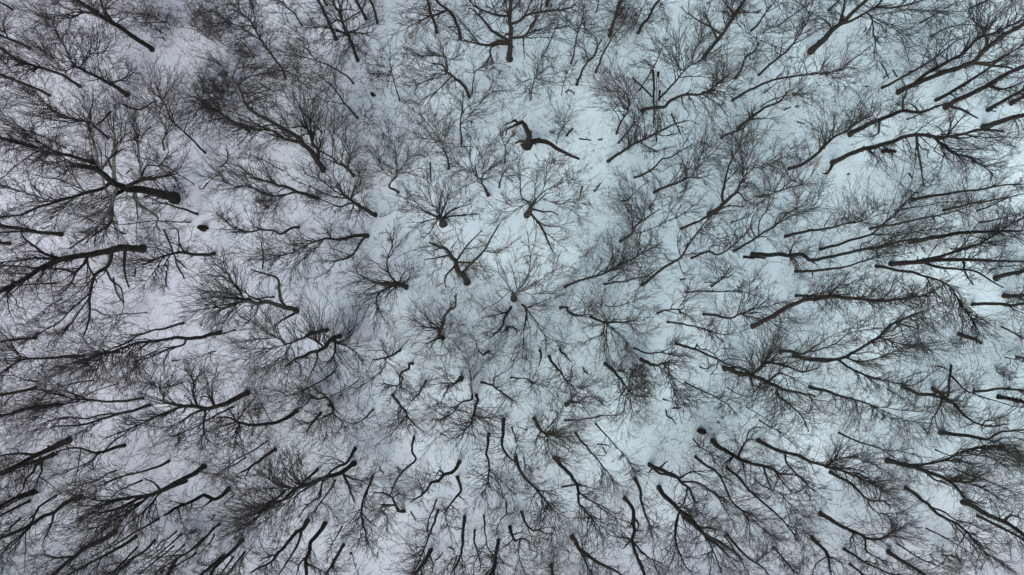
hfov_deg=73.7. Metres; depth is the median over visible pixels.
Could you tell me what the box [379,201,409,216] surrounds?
bare tree
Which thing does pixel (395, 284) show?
bare tree
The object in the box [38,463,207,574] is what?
bare tree
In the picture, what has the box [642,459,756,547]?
bare tree
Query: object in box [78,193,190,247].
bare tree
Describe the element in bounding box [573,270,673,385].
bare tree
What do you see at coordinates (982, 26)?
bare tree
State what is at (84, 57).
bare tree
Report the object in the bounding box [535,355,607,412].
bare tree
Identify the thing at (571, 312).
bare tree
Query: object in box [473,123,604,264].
bare tree
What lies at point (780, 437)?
bare tree
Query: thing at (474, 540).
bare tree
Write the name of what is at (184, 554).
bare tree
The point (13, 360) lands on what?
bare tree
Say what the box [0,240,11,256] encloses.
bare tree
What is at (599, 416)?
bare tree
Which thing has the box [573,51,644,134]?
bare tree
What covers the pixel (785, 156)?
bare tree
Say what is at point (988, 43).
bare tree
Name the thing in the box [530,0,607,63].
bare tree
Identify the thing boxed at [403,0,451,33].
bare tree
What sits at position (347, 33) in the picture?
bare tree
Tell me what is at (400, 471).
bare tree
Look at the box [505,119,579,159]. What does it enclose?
broken snag
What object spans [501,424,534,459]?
bare tree
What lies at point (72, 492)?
bare tree
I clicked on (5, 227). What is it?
bare tree
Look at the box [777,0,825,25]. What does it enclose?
bare tree
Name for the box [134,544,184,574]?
bare tree
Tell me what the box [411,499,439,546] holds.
bare tree
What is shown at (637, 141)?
bare tree
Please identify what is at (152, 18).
twiggy bush
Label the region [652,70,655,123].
fallen log
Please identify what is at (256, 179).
bare tree
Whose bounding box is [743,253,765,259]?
fallen log
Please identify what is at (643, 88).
fallen branch
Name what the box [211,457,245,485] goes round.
bare tree
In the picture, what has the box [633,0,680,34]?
bare tree
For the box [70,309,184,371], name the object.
bare tree
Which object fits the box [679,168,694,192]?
bare tree
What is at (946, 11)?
bare tree
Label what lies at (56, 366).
bare tree
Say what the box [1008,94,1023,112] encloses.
bare tree
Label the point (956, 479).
bare tree
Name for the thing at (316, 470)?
bare tree
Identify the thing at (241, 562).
bare tree
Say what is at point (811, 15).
bare tree
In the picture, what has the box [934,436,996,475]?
bare tree
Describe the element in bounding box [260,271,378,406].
bare tree
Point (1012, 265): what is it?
bare tree
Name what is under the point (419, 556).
bare tree
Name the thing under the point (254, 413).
twiggy bush
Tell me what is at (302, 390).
bare tree
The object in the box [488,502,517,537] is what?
bare tree
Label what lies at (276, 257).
bare tree
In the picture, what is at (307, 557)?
bare tree
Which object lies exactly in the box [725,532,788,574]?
bare tree
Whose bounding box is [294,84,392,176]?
bare tree
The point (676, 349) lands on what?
bare tree
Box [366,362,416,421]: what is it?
bare tree
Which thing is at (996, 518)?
bare tree
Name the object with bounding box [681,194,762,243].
bare tree
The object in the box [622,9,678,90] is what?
bare tree
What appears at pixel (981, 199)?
bare tree
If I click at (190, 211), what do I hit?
bare tree
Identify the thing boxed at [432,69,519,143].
bare tree
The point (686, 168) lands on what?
bare tree
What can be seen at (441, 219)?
bare tree
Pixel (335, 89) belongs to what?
bare tree
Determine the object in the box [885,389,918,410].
bare tree
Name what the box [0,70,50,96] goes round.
bare tree
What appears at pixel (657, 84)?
fallen log
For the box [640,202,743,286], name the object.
bare tree
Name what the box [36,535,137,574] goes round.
bare tree
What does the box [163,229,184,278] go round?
fallen branch
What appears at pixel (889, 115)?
bare tree
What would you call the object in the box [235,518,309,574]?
bare tree
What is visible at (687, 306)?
bare tree
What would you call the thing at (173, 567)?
bare tree
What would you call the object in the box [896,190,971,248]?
bare tree
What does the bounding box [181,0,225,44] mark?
twiggy bush
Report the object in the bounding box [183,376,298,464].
bare tree
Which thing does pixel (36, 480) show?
bare tree
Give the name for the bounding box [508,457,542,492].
bare tree
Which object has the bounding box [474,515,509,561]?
bare tree
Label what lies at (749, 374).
bare tree
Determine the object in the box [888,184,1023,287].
bare tree
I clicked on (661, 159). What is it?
bare tree
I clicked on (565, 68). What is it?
bare tree
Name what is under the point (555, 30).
bare tree
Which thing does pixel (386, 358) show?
bare tree
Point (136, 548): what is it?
bare tree
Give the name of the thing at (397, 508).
bare tree
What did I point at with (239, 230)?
bare tree
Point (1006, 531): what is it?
bare tree
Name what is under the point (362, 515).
bare tree
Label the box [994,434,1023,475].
twiggy bush
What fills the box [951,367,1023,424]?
bare tree
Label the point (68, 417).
bare tree
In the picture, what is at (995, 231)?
bare tree
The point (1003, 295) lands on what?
bare tree
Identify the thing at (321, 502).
bare tree
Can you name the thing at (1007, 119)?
bare tree
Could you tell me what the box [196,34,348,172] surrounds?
bare tree
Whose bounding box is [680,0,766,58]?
bare tree
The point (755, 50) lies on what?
bare tree
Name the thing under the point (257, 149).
bare tree
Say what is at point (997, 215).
bare tree
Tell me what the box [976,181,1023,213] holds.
bare tree
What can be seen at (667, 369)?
bare tree
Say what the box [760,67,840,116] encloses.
bare tree
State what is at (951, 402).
bare tree
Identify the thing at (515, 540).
bare tree
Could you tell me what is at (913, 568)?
bare tree
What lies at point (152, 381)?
bare tree
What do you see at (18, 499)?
bare tree
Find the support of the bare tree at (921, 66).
on the snow ground
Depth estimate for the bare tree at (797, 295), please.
38.22 m
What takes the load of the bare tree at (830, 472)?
on the snow ground
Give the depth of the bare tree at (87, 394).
41.34 m
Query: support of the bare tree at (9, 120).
on the snow ground
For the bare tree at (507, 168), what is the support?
on the snow ground
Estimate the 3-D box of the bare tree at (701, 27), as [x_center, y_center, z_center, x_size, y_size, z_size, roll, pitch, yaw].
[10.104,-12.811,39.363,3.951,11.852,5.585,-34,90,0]
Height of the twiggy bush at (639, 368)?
4.911 m
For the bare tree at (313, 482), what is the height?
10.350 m
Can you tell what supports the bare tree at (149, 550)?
on the snow ground
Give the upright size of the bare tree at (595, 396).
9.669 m
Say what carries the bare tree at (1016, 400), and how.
on the snow ground
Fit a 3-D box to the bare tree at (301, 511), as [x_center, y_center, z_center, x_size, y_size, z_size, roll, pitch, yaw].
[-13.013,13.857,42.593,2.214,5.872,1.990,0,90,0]
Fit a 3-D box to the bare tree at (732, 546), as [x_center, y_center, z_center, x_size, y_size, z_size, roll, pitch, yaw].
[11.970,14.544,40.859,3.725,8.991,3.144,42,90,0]
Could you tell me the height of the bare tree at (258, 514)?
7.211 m
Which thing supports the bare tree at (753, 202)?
on the snow ground
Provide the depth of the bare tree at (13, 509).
42.84 m
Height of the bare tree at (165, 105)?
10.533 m
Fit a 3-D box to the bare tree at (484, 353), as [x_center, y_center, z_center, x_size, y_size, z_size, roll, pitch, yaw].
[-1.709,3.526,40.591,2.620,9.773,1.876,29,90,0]
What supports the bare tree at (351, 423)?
on the snow ground
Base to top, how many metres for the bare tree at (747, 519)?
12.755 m
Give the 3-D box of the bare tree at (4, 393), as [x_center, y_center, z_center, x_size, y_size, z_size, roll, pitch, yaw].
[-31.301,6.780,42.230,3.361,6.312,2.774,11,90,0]
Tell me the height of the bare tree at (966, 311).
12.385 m
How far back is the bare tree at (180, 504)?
39.56 m
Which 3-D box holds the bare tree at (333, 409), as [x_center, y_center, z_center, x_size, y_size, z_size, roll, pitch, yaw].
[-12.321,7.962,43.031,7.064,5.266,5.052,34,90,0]
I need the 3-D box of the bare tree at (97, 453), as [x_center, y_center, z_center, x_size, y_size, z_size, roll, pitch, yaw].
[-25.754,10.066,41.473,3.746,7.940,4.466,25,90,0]
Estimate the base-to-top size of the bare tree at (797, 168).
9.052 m
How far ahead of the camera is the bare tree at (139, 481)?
42.30 m
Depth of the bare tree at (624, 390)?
34.95 m
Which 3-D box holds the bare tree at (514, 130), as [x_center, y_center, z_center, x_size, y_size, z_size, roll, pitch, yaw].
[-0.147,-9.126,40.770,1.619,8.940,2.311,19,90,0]
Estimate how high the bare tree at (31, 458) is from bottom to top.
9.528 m
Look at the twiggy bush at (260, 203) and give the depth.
43.84 m
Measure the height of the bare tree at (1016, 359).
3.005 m
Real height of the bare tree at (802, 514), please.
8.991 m
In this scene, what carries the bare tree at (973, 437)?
on the snow ground
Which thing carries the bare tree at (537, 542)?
on the snow ground
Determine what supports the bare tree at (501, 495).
on the snow ground
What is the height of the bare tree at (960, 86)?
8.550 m
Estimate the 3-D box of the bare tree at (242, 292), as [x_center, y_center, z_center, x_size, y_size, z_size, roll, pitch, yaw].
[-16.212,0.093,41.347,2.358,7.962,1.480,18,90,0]
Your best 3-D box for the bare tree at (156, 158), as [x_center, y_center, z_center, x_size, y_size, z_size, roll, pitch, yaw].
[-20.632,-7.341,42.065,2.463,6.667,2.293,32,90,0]
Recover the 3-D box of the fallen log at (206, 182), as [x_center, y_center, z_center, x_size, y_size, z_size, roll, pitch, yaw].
[-19.868,-7.000,44.858,1.815,0.467,0.409,-41,90,0]
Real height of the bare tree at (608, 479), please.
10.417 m
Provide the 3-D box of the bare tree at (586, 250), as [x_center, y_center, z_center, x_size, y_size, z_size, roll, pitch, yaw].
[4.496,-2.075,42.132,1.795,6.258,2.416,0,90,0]
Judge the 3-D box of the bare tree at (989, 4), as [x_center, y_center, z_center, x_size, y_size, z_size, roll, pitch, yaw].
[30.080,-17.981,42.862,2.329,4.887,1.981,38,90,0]
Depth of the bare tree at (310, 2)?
41.29 m
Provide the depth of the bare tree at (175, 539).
43.25 m
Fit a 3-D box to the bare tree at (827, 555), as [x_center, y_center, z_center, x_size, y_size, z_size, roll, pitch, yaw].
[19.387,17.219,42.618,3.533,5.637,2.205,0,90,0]
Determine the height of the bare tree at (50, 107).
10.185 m
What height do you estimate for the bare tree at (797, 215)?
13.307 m
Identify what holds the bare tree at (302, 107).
on the snow ground
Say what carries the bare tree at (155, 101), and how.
on the snow ground
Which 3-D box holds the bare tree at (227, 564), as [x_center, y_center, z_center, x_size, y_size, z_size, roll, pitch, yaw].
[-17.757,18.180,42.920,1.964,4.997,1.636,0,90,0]
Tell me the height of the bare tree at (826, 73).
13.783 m
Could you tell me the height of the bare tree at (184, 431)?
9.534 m
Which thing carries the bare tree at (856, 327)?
on the snow ground
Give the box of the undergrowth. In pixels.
[0,0,1023,574]
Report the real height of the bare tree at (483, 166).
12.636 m
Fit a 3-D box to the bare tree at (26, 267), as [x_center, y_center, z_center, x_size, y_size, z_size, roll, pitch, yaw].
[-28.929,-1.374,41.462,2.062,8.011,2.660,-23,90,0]
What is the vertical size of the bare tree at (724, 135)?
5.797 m
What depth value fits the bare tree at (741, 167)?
36.06 m
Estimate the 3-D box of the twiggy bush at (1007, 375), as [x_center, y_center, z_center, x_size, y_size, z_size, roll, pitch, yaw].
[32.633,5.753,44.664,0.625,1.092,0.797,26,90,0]
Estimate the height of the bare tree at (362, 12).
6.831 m
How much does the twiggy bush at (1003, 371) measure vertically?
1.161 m
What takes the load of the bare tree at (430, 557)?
on the snow ground
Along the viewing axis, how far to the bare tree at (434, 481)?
38.38 m
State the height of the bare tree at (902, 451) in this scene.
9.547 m
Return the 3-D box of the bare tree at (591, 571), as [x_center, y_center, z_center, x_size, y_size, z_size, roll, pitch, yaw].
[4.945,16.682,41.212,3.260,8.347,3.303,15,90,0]
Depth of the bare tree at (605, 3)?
42.38 m
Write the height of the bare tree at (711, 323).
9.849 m
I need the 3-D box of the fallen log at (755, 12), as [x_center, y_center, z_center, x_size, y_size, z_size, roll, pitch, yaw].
[15.154,-18.142,44.868,2.608,0.326,0.262,-3,90,0]
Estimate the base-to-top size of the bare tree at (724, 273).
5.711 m
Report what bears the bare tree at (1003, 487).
on the snow ground
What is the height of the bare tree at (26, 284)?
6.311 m
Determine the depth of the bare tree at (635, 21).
42.76 m
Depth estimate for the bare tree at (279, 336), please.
35.21 m
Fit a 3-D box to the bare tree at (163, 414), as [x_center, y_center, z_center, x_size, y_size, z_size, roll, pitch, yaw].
[-17.919,6.049,38.853,5.826,13.028,7.122,0,90,0]
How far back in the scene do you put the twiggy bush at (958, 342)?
44.37 m
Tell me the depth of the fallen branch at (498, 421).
45.12 m
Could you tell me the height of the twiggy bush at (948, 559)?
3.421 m
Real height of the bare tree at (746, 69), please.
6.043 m
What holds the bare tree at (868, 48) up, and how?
on the snow ground
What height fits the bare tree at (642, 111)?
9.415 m
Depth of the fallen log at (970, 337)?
44.90 m
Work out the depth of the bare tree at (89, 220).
41.28 m
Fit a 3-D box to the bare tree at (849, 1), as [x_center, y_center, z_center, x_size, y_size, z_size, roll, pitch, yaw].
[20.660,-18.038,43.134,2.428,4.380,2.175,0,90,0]
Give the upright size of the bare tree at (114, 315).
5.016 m
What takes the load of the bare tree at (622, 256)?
on the snow ground
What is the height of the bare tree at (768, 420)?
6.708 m
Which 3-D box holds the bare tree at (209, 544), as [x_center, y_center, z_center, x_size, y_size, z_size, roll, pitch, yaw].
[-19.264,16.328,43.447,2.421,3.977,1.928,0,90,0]
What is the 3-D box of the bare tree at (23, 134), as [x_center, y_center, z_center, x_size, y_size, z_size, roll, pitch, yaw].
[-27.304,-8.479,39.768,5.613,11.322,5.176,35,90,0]
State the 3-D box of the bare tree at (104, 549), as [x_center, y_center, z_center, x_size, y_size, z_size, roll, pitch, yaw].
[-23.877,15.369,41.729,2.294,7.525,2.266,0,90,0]
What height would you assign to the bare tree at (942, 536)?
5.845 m
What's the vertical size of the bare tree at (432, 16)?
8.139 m
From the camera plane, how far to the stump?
44.61 m
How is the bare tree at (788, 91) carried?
on the snow ground
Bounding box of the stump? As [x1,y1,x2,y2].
[196,225,208,231]
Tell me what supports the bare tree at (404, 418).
on the snow ground
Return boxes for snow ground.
[0,0,1023,574]
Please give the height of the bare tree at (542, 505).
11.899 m
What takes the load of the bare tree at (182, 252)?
on the snow ground
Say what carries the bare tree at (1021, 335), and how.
on the snow ground
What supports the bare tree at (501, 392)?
on the snow ground
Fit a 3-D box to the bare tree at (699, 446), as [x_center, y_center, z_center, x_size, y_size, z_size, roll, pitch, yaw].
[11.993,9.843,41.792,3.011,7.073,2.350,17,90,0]
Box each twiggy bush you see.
[124,0,181,37]
[176,47,246,130]
[180,526,200,541]
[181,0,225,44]
[220,26,259,72]
[247,397,263,419]
[249,186,273,221]
[607,345,657,412]
[632,367,675,406]
[930,544,985,574]
[949,336,970,347]
[994,363,1007,377]
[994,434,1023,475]
[1006,370,1017,380]
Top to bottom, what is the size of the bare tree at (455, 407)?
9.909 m
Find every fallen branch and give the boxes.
[112,278,122,302]
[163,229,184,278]
[459,410,527,431]
[632,77,653,96]
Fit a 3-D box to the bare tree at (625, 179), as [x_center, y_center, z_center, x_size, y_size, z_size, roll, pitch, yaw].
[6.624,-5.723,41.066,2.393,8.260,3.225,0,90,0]
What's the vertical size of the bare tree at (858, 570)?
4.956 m
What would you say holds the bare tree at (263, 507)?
on the snow ground
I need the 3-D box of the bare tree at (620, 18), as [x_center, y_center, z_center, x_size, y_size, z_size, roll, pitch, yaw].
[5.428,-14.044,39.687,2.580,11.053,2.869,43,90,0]
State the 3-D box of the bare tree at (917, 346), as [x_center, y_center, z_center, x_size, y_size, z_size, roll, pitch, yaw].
[19.928,3.369,37.749,5.061,15.325,6.404,0,90,0]
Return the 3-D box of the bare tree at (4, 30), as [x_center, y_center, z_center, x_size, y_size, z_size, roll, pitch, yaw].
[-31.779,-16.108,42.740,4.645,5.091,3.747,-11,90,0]
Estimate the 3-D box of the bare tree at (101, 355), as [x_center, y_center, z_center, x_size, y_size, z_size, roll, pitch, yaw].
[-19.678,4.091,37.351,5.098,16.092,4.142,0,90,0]
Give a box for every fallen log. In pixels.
[198,173,216,189]
[348,552,358,574]
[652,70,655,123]
[654,71,660,141]
[722,9,761,13]
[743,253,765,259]
[947,365,952,396]
[957,332,981,343]
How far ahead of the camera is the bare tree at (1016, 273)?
42.99 m
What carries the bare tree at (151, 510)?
on the snow ground
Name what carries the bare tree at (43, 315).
on the snow ground
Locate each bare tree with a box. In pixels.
[0,0,149,96]
[0,3,33,48]
[0,16,81,92]
[0,60,109,150]
[0,67,207,271]
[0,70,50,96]
[0,86,93,182]
[0,111,65,150]
[0,201,63,251]
[0,230,146,370]
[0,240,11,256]
[0,255,71,281]
[0,272,55,305]
[0,324,37,360]
[0,332,81,386]
[0,349,144,441]
[0,370,35,389]
[0,384,35,418]
[0,389,150,455]
[0,404,53,437]
[0,436,72,500]
[0,444,55,509]
[0,461,65,513]
[0,485,35,517]
[0,491,37,514]
[0,495,55,574]
[0,497,74,573]
[0,500,29,531]
[0,514,21,553]
[1,0,167,51]
[1,340,119,392]
[18,373,93,407]
[22,423,150,502]
[24,529,118,574]
[27,297,62,323]
[28,325,221,404]
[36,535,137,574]
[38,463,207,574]
[43,469,116,516]
[54,383,116,410]
[55,459,169,519]
[63,204,125,233]
[68,518,158,574]
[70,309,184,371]
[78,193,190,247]
[83,460,142,507]
[87,539,155,574]
[91,307,147,329]
[95,214,216,297]
[95,546,138,574]
[98,340,250,461]
[107,480,187,564]
[110,49,205,153]
[116,530,177,571]
[123,361,181,395]
[124,55,215,150]
[128,552,196,574]
[129,545,174,574]
[131,538,166,565]
[132,145,194,184]
[132,536,202,574]
[133,533,182,573]
[134,406,233,457]
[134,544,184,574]
[136,516,219,574]
[140,183,198,216]
[154,486,230,530]
[155,239,299,347]
[163,66,250,159]
[166,557,195,574]
[177,350,216,368]
[182,0,288,78]
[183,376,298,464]
[183,441,267,485]
[187,547,222,574]
[188,132,317,219]
[193,534,227,567]
[194,539,243,574]
[195,310,235,346]
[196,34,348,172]
[199,194,299,243]
[199,427,387,567]
[203,280,274,299]
[206,278,339,410]
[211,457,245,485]
[216,551,245,574]
[216,556,241,574]
[223,138,283,176]
[225,211,369,290]
[227,547,253,574]
[233,491,285,542]
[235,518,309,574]
[240,447,276,481]
[247,370,334,421]
[255,0,303,26]
[259,12,354,84]
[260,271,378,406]
[267,363,360,460]
[273,489,321,537]
[274,445,329,499]
[276,82,326,131]
[279,521,343,574]
[283,444,356,512]
[284,126,391,239]
[288,0,387,73]
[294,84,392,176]
[294,480,341,540]
[296,33,358,118]
[298,0,337,40]
[301,7,320,28]
[317,543,354,574]
[318,475,404,561]
[323,526,347,572]
[327,367,357,403]
[330,212,425,345]
[332,317,430,408]
[332,402,383,442]
[353,0,371,20]
[354,486,423,564]
[356,108,390,139]
[358,30,421,99]
[358,110,429,193]
[359,0,384,24]
[364,379,435,451]
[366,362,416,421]
[371,436,416,498]
[378,0,463,51]
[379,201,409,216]
[380,157,492,245]
[380,206,520,300]
[386,535,439,574]
[389,509,438,574]
[390,354,441,404]
[392,20,477,115]
[393,279,475,374]
[399,91,462,169]
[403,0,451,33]
[403,456,463,508]
[411,356,470,396]
[411,475,468,553]
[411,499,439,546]
[414,346,495,459]
[417,387,512,471]
[419,388,458,414]
[427,117,522,197]
[429,0,595,76]
[429,515,477,574]
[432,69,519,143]
[453,432,526,543]
[454,43,514,102]
[459,225,590,385]
[459,538,521,574]
[464,327,507,364]
[466,530,499,574]
[470,417,529,497]
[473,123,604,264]
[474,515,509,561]
[476,313,518,357]
[480,359,529,412]
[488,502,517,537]
[491,525,562,574]
[494,154,520,187]
[495,103,525,162]
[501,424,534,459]
[504,359,575,406]
[508,35,580,106]
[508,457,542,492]
[511,496,591,574]
[513,455,580,553]
[524,382,610,483]
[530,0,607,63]
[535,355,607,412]
[536,39,552,71]
[538,349,541,366]
[538,557,558,574]
[546,7,575,48]
[548,88,584,143]
[552,48,580,95]
[553,456,636,560]
[554,341,576,366]
[559,280,612,327]
[561,1,618,85]
[563,187,680,287]
[563,371,613,426]
[564,406,631,427]
[567,524,628,574]
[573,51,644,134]
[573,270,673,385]
[574,233,603,268]
[574,433,649,517]
[583,0,638,72]
[590,0,649,40]
[593,0,615,12]
[593,360,661,450]
[594,423,657,497]
[596,0,654,58]
[603,243,682,300]
[604,496,677,574]
[605,158,709,242]
[605,273,671,319]
[606,87,702,163]
[607,161,652,213]
[618,81,650,143]
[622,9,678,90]
[627,477,686,574]
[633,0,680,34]
[633,318,706,375]
[634,108,713,178]
[639,348,726,423]
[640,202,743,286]
[641,25,772,131]
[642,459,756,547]
[650,484,752,574]
[651,0,751,99]
[653,103,740,201]
[657,273,725,333]
[666,289,759,365]
[674,324,754,388]
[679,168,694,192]
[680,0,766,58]
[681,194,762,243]
[683,513,761,574]
[684,375,753,418]
[685,257,779,316]
[689,428,741,479]
[690,203,769,262]
[694,455,797,565]
[696,253,753,287]
[699,353,719,369]
[701,102,786,214]
[702,271,827,353]
[708,65,809,154]
[710,416,825,510]
[714,307,851,442]
[719,120,758,159]
[721,0,810,76]
[724,535,764,574]
[725,467,838,574]
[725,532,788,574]
[727,47,765,86]
[731,34,876,101]
[731,179,773,221]
[734,147,842,252]
[746,406,784,430]
[750,200,945,286]
[750,255,970,344]
[751,0,795,30]
[756,480,843,551]
[757,0,836,75]
[757,73,796,95]
[757,421,921,515]
[758,415,819,447]
[759,134,834,202]
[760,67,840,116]
[762,129,826,168]
[767,546,813,574]
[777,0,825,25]
[777,432,814,463]
[779,309,903,364]
[784,173,913,251]
[787,76,901,170]
[789,0,981,79]
[792,292,971,405]
[794,216,911,276]
[794,267,871,325]
[796,5,823,30]
[806,535,863,574]
[808,370,961,455]
[818,505,934,574]
[820,99,1023,209]
[820,167,952,250]
[827,0,862,10]
[828,461,937,546]
[838,432,944,484]
[842,547,926,574]
[846,24,881,64]
[847,77,947,149]
[849,558,871,574]
[869,179,988,229]
[874,260,1023,367]
[881,0,1007,92]
[884,420,1023,527]
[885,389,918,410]
[886,546,960,574]
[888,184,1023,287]
[895,0,1023,94]
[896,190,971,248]
[896,193,980,219]
[897,543,965,574]
[901,362,1019,453]
[903,486,1023,574]
[907,97,936,119]
[909,208,1023,253]
[912,164,1023,200]
[915,0,988,30]
[922,386,966,418]
[925,528,979,567]
[932,11,1016,41]
[934,40,1023,117]
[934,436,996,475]
[938,423,1023,483]
[942,42,1023,118]
[942,173,1022,224]
[951,239,1000,256]
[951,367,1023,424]
[955,469,1023,506]
[959,483,1023,535]
[971,0,1013,16]
[971,288,1023,334]
[972,373,1023,399]
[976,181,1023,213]
[976,513,1023,572]
[978,112,1023,163]
[978,203,1023,229]
[984,75,1023,118]
[992,253,1023,281]
[996,387,1023,425]
[998,262,1022,270]
[998,348,1023,374]
[1000,318,1023,359]
[1001,280,1023,312]
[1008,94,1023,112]
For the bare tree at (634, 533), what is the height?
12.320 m
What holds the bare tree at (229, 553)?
on the snow ground
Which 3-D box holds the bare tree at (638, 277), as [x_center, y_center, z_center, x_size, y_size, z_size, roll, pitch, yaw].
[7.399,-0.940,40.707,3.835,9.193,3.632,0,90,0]
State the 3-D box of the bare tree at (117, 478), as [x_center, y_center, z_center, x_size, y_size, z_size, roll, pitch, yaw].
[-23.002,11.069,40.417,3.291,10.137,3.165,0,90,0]
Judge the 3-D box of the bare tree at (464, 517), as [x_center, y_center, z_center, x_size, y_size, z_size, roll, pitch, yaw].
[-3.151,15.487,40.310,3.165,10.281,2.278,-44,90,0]
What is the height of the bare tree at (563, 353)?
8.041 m
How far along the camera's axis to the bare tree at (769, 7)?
41.24 m
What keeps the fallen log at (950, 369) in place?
on the snow ground
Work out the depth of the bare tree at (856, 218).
34.87 m
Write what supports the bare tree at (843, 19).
on the snow ground
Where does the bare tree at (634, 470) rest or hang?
on the snow ground
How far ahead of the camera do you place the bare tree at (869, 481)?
34.70 m
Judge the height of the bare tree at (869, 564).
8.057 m
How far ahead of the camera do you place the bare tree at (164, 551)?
40.74 m
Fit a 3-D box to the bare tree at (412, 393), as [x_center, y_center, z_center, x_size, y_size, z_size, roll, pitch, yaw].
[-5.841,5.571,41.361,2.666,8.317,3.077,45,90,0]
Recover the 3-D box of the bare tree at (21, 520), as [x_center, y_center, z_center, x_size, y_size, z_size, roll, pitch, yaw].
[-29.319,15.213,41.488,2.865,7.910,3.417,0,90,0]
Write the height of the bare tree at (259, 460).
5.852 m
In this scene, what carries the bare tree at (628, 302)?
on the snow ground
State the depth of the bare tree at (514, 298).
41.67 m
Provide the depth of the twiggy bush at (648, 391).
42.66 m
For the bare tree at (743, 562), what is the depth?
40.12 m
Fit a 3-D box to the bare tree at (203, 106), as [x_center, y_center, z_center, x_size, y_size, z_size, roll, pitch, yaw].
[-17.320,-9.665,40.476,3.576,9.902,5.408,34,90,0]
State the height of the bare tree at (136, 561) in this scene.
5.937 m
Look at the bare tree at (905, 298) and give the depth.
30.98 m
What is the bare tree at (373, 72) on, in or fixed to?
on the snow ground
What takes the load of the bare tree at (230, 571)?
on the snow ground
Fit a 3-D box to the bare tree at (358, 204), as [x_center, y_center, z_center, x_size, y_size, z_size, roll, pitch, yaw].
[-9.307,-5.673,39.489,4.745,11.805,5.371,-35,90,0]
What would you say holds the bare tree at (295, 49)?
on the snow ground
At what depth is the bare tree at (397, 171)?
36.62 m
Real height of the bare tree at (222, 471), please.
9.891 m
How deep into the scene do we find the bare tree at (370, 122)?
38.35 m
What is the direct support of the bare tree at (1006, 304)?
on the snow ground
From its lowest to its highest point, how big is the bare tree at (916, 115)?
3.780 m
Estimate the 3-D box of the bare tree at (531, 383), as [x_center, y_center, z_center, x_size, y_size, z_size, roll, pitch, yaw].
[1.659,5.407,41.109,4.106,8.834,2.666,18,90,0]
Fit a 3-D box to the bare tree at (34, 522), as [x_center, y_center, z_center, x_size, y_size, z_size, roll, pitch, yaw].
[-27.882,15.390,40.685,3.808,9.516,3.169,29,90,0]
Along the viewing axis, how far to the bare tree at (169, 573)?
43.53 m
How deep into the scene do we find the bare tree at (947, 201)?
39.52 m
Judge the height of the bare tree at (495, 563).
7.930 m
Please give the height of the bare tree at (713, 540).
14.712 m
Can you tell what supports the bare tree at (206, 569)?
on the snow ground
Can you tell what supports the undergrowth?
on the snow ground
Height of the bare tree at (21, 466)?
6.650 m
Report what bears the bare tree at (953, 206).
on the snow ground
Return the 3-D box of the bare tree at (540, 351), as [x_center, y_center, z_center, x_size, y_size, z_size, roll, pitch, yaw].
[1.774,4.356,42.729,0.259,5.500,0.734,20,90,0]
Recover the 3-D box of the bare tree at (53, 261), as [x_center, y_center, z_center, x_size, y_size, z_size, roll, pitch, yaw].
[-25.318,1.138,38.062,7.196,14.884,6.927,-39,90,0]
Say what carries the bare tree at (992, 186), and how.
on the snow ground
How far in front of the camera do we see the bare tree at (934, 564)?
41.33 m
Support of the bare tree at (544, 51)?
on the snow ground
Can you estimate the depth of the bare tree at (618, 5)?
40.56 m
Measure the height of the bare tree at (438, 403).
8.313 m
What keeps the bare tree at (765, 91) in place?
on the snow ground
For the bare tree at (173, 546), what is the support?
on the snow ground
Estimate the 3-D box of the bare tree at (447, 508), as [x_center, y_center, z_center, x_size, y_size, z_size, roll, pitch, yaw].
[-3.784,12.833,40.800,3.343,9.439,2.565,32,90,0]
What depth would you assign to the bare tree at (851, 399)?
36.09 m
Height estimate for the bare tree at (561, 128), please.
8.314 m
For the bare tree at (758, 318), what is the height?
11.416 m
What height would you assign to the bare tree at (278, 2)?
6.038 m
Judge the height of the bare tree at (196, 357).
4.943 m
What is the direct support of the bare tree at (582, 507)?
on the snow ground
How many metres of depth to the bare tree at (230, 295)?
34.68 m
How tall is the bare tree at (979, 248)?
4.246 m
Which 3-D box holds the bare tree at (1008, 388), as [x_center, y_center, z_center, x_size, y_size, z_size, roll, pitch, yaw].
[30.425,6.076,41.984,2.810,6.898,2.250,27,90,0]
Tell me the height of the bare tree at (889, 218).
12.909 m
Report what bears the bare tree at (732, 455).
on the snow ground
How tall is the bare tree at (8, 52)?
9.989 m
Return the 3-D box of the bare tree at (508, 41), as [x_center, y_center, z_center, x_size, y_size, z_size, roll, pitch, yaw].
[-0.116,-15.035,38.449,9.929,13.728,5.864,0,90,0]
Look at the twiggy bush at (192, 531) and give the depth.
44.45 m
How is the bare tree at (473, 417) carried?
on the snow ground
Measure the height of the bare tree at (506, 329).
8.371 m
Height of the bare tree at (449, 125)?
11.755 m
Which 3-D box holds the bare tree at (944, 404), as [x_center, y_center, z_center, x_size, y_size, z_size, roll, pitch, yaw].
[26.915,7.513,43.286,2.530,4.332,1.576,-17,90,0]
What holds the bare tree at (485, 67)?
on the snow ground
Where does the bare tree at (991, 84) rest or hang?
on the snow ground
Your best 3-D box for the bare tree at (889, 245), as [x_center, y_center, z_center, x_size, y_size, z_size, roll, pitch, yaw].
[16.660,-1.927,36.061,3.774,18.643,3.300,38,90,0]
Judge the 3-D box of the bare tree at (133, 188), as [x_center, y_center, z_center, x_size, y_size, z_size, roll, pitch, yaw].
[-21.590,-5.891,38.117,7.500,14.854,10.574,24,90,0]
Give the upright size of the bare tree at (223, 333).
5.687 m
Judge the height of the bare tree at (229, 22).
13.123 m
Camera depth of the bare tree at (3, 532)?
43.65 m
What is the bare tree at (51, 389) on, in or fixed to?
on the snow ground

